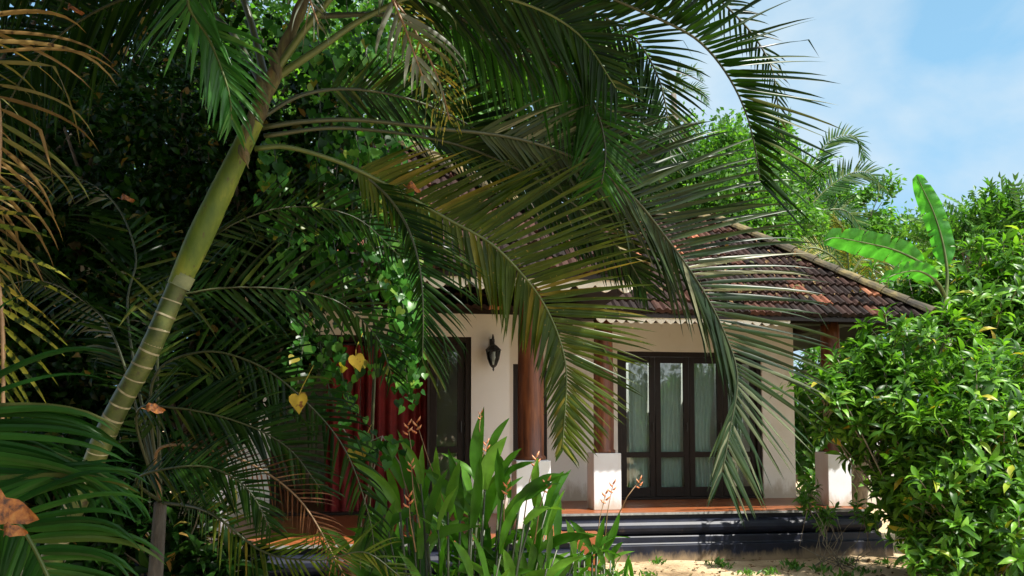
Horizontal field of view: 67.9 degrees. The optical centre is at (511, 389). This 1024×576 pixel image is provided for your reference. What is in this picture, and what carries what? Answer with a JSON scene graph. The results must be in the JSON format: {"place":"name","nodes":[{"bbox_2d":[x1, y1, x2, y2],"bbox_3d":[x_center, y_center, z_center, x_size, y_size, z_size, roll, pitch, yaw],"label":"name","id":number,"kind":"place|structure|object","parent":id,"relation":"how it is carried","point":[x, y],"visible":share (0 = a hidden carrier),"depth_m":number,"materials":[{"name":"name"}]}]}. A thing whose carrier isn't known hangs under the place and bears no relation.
{"place":"outdoors","nodes":[
{"label":"outdoors","id":0,"kind":"place"},
{"bbox_2d":[12,431,935,575],"bbox_3d":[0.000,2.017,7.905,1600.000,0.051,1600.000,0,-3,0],"label":"ground","id":1,"kind":"structure","parent":0,"point":[678,566],"depth_m":8.83,"materials":[{"name":"beige sand"}]},
{"bbox_2d":[0,9,118,431],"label":"drying palm","id":2,"kind":"object","parent":1,"relation":"on","point":[14,252],"visible":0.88,"depth_m":2.18,"materials":[{"name":"green plant"}]},
{"bbox_2d":[0,295,166,575],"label":"broad leaf palm","id":3,"kind":"object","parent":1,"relation":"on","point":[36,465],"visible":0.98,"depth_m":1.42,"materials":[{"name":"green plant"}]},
{"bbox_2d":[0,522,27,536],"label":"dead leaf","id":4,"kind":"object","parent":3,"relation":"attached to","point":[9,530],"visible":1,"depth_m":1.25,"materials":[{"name":"orange plant"}]},
{"bbox_2d":[0,488,38,523],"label":"dead leaf","id":5,"kind":"object","parent":3,"relation":"attached to","point":[15,511],"visible":1,"depth_m":1.27,"materials":[{"name":"orange plant"}]},
{"bbox_2d":[0,3,243,575],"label":"dense tree","id":6,"kind":"object","parent":1,"relation":"on","point":[75,391],"visible":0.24,"depth_m":6.08,"materials":[{"name":"green plant"}]},
{"bbox_2d":[0,0,281,412],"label":"dense tree","id":7,"kind":"object","parent":1,"relation":"on","point":[225,7],"visible":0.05,"depth_m":8.71,"materials":[{"name":"green plant"}]},
{"bbox_2d":[5,401,282,575],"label":"dark shrub","id":8,"kind":"object","parent":1,"relation":"on","point":[184,556],"visible":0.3,"depth_m":4.21,"materials":[{"name":"green plant"}]},
{"bbox_2d":[0,145,415,575],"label":"young palm","id":9,"kind":"object","parent":1,"relation":"on","point":[154,465],"visible":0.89,"depth_m":3.61,"materials":[{"name":"green plant"}]},
{"bbox_2d":[117,194,134,202],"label":"dead leaf","id":10,"kind":"object","parent":9,"relation":"attached to","point":[125,197],"visible":1,"depth_m":3.65,"materials":[{"name":"brown plant"}]},
{"bbox_2d":[49,0,393,541],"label":"dense tree","id":11,"kind":"object","parent":1,"relation":"on","point":[162,179],"visible":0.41,"depth_m":5.41,"materials":[{"name":"green plant"}]},
{"bbox_2d":[60,0,461,176],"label":"broadleaf tree","id":12,"kind":"object","parent":1,"relation":"on","point":[275,6],"visible":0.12,"depth_m":13.66,"materials":[{"name":"green plant"}]},
{"bbox_2d":[253,0,433,505],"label":"climbing vine","id":13,"kind":"object","parent":1,"relation":"on","point":[397,296],"visible":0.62,"depth_m":4.94,"materials":[{"name":"green plant"}]},
{"bbox_2d":[289,365,313,413],"bbox_3d":[-0.852,-0.004,3.165,0.064,0.215,0.150,-1,-3,26],"label":"heart leaf","id":14,"kind":"object","parent":13,"relation":"hanging from","point":[298,402],"visible":1,"depth_m":3.12,"materials":[{"name":"yellow plant"}]},
{"bbox_2d":[348,333,363,371],"bbox_3d":[-0.921,-0.242,4.653,0.080,0.274,0.157,-1,-3,26],"label":"heart leaf","id":15,"kind":"object","parent":13,"relation":"hanging from","point":[356,361],"visible":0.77,"depth_m":4.61,"materials":[{"name":"yellow plant"}]},
{"bbox_2d":[340,424,414,568],"bbox_3d":[-0.753,0.601,4.160,0.420,0.832,0.176,0,-3,0],"label":"vine sprig","id":16,"kind":"object","parent":1,"relation":"on","point":[389,449],"visible":0.69,"depth_m":4.16,"materials":[{"name":"green plant"}]},
{"bbox_2d":[0,0,844,572],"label":"leaning palm","id":17,"kind":"object","parent":1,"relation":"on","point":[588,154],"visible":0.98,"depth_m":3.42,"materials":[{"name":"green plant"}]},
{"bbox_2d":[64,3,84,14],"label":"dead leaf","id":18,"kind":"object","parent":17,"relation":"attached to","point":[74,9],"visible":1,"depth_m":3.08,"materials":[{"name":"brown plant"}]},
{"bbox_2d":[142,403,165,413],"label":"dead leaf","id":19,"kind":"object","parent":17,"relation":"attached to","point":[155,408],"visible":1,"depth_m":2.99,"materials":[{"name":"orange plant"}]},
{"bbox_2d":[403,181,420,192],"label":"dead leaf","id":20,"kind":"object","parent":17,"relation":"attached to","point":[411,184],"visible":1,"depth_m":3.09,"materials":[{"name":"brown plant"}]},
{"bbox_2d":[318,407,598,575],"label":"heliconia clump","id":21,"kind":"object","parent":1,"relation":"on","point":[480,500],"visible":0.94,"depth_m":4.18,"materials":[{"name":"green plant"}]},
{"bbox_2d":[355,426,370,459],"bbox_3d":[-0.803,0.294,4.233,0.060,0.202,0.148,-1,-3,24],"label":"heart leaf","id":22,"kind":"object","parent":21,"relation":"attached to","point":[360,453],"visible":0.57,"depth_m":4.19,"materials":[{"name":"plant"}]},
{"bbox_2d":[329,0,650,202],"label":"broadleaf tree","id":23,"kind":"object","parent":1,"relation":"on","point":[471,94],"visible":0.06,"depth_m":18.50,"materials":[{"name":"green plant"}]},
{"bbox_2d":[58,135,936,575],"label":"tropical cottage","id":24,"kind":"structure","parent":1,"relation":"on","point":[684,521],"depth_m":9.66,"materials":[{"name":"paint"}]},
{"bbox_2d":[323,343,360,511],"bbox_3d":[-2.082,0.456,9.367,0.506,2.069,0.108,0,-3,-8],"label":"curtain","id":25,"kind":"object","parent":24,"relation":"hanging from","point":[338,503],"visible":0.42,"depth_m":9.36,"materials":[{"name":"red fabric"}]},
{"bbox_2d":[360,344,427,510],"bbox_3d":[-1.467,0.461,9.453,0.917,2.069,0.109,0,-3,-8],"label":"curtain","id":26,"kind":"object","parent":24,"relation":"hanging from","point":[388,420],"visible":0.34,"depth_m":9.45,"materials":[{"name":"red fabric"}]},
{"bbox_2d":[429,343,464,509],"bbox_3d":[-0.798,0.448,9.339,0.424,2.052,0.084,0,-3,-8],"label":"door","id":27,"kind":"structure","parent":24,"relation":"in","point":[459,449],"depth_m":9.34,"materials":[{"name":"brown wood"}]},
{"bbox_2d":[486,334,500,370],"bbox_3d":[-0.221,-0.453,9.274,0.185,0.459,0.232,-1,-3,14],"label":"wall lantern","id":28,"kind":"object","parent":24,"relation":"attached to","point":[492,348],"depth_m":9.23,"materials":[{"name":"black metal"}]},
{"bbox_2d":[628,363,648,486],"bbox_3d":[1.884,0.567,11.325,0.392,2.053,0.056,0,-3,-8],"label":"curtain","id":29,"kind":"object","parent":24,"relation":"hanging from","point":[638,467],"visible":0.81,"depth_m":11.33,"materials":[{"name":"white fabric"}]},
{"bbox_2d":[621,357,655,496],"bbox_3d":[1.854,0.541,11.153,0.514,2.056,0.084,0,-3,-8],"label":"door","id":30,"kind":"structure","parent":24,"relation":"in","point":[650,491],"depth_m":11.14,"materials":[{"name":"brown wood"}]},
{"bbox_2d":[660,363,681,486],"bbox_3d":[2.352,0.570,11.390,0.492,2.053,0.057,0,-3,-8],"label":"curtain","id":31,"kind":"object","parent":24,"relation":"hanging from","point":[670,383],"visible":0.68,"depth_m":11.40,"materials":[{"name":"white fabric"}]},
{"bbox_2d":[654,357,689,496],"bbox_3d":[2.368,0.545,11.225,0.514,2.056,0.084,0,-3,-8],"label":"door","id":32,"kind":"structure","parent":24,"relation":"in","point":[661,491],"depth_m":11.22,"materials":[{"name":"brown wood"}]},
{"bbox_2d":[694,364,713,486],"bbox_3d":[2.869,0.574,11.463,0.492,2.053,0.057,0,-3,-8],"label":"curtain","id":33,"kind":"object","parent":24,"relation":"hanging from","point":[703,384],"visible":0.66,"depth_m":11.47,"materials":[{"name":"white fabric"}]},
{"bbox_2d":[688,358,723,495],"bbox_3d":[2.888,0.549,11.299,0.514,2.056,0.084,0,-3,-8],"label":"door","id":34,"kind":"structure","parent":24,"relation":"in","point":[694,491],"depth_m":11.28,"materials":[{"name":"brown wood"}]},
{"bbox_2d":[728,364,743,485],"bbox_3d":[3.346,0.578,11.530,0.412,2.053,0.056,0,-3,-8],"label":"curtain","id":35,"kind":"object","parent":24,"relation":"hanging from","point":[740,473],"visible":0.09,"depth_m":11.53,"materials":[{"name":"white fabric"}]},
{"bbox_2d":[722,358,756,495],"bbox_3d":[3.405,0.553,11.371,0.514,2.056,0.084,0,-3,-8],"label":"door","id":36,"kind":"structure","parent":24,"relation":"in","point":[748,489],"depth_m":11.37,"materials":[{"name":"brown wood"}]},
{"bbox_2d":[640,229,871,302],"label":"roof litter","id":37,"kind":"object","parent":24,"relation":"on","point":[806,296],"visible":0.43,"depth_m":10.06,"materials":[{"name":"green plant"}]},
{"bbox_2d":[541,475,651,575],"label":"heliconia clump","id":38,"kind":"object","parent":1,"relation":"on","point":[601,547],"visible":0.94,"depth_m":4.57,"materials":[{"name":"green plant"}]},
{"bbox_2d":[636,61,709,175],"bbox_3d":[5.813,-4.438,27.271,2.789,15.127,0.691,0,-3,9],"label":"coconut palm","id":39,"kind":"object","parent":1,"relation":"on","point":[705,99],"visible":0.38,"depth_m":27.61,"materials":[{"name":"green plant"}]},
{"bbox_2d":[585,94,844,253],"bbox_3d":[4.410,-2.181,18.033,6.446,9.787,4.736,-1,-3,20],"label":"broadleaf tree","id":40,"kind":"object","parent":1,"relation":"on","point":[740,132],"visible":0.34,"depth_m":17.17,"materials":[{"name":"green plant"}]},
{"bbox_2d":[593,555,907,575],"bbox_3d":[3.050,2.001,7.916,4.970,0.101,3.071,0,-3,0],"label":"leaf litter","id":41,"kind":"object","parent":1,"relation":"on","point":[868,560],"visible":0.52,"depth_m":8.61,"materials":[{"name":"brown plant"}]},
{"bbox_2d":[608,555,938,575],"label":"weeds","id":42,"kind":"object","parent":1,"relation":"on","point":[794,564],"visible":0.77,"depth_m":8.53,"materials":[{"name":"green plant"}]},
{"bbox_2d":[752,108,889,480],"bbox_3d":[9.636,-3.078,23.704,5.130,12.066,2.515,0,-3,0],"label":"coconut palm","id":43,"kind":"object","parent":1,"relation":"on","point":[842,207],"visible":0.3,"depth_m":24.37,"materials":[{"name":"green plant"}]},
{"bbox_2d":[792,476,877,570],"bbox_3d":[3.790,1.542,8.836,0.968,1.060,0.625,-2,-3,27],"label":"leafy shrub","id":44,"kind":"object","parent":1,"relation":"on","point":[805,500],"visible":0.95,"depth_m":8.84,"materials":[{"name":"green plant"}]},
{"bbox_2d":[793,259,902,498],"bbox_3d":[5.710,-0.099,13.335,3.856,4.828,2.653,1,-3,-12],"label":"leafy shrub","id":45,"kind":"object","parent":1,"relation":"on","point":[806,462],"visible":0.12,"depth_m":12.96,"materials":[{"name":"green plant"}]},
{"bbox_2d":[794,212,905,507],"bbox_3d":[6.734,-0.563,14.408,2.736,6.067,1.782,0,-3,0],"label":"coconut palm","id":46,"kind":"object","parent":1,"relation":"on","point":[862,491],"visible":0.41,"depth_m":15.07,"materials":[{"name":"green plant"}]},
{"bbox_2d":[790,146,964,333],"bbox_3d":[12.798,-2.991,28.327,9.832,12.443,6.601,0,-3,0],"label":"broadleaf tree","id":47,"kind":"object","parent":1,"relation":"on","point":[882,223],"visible":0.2,"depth_m":27.53,"materials":[{"name":"green plant"}]},
{"bbox_2d":[770,296,1004,573],"bbox_3d":[4.288,0.455,8.370,2.538,3.205,2.171,0,-3,0],"label":"leafy shrub","id":48,"kind":"object","parent":1,"relation":"on","point":[879,385],"visible":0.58,"depth_m":8.30,"materials":[{"name":"green plant"}]},
{"bbox_2d":[823,174,954,350],"bbox_3d":[4.506,-0.255,8.845,1.972,4.836,0.477,1,-3,-24],"label":"banana plant","id":49,"kind":"object","parent":1,"relation":"on","point":[873,244],"visible":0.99,"depth_m":9.06,"materials":[{"name":"green plant"}]},
{"bbox_2d":[867,401,917,506],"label":"boundary wall","id":50,"kind":"structure","parent":1,"relation":"on","point":[873,500],"depth_m":15.28,"materials":[{"name":"white paint"}]},
{"bbox_2d":[860,225,1023,400],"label":"leafy shrub","id":51,"kind":"object","parent":1,"relation":"on","point":[993,297],"visible":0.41,"depth_m":9.89,"materials":[{"name":"green plant"}]},
{"bbox_2d":[876,336,1023,575],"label":"leafy shrub","id":52,"kind":"object","parent":1,"relation":"on","point":[970,476],"visible":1,"depth_m":7.03,"materials":[{"name":"green plant"}]},
{"bbox_2d":[896,172,1023,282],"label":"feathery tree","id":53,"kind":"object","parent":1,"relation":"on","point":[1000,213],"visible":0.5,"depth_m":16.69,"materials":[{"name":"green plant"}]},
{"bbox_2d":[0,0,1023,422],"label":"sky","id":54,"kind":"structure","parent":0,"point":[935,88],"materials":[{"name":"blue"}]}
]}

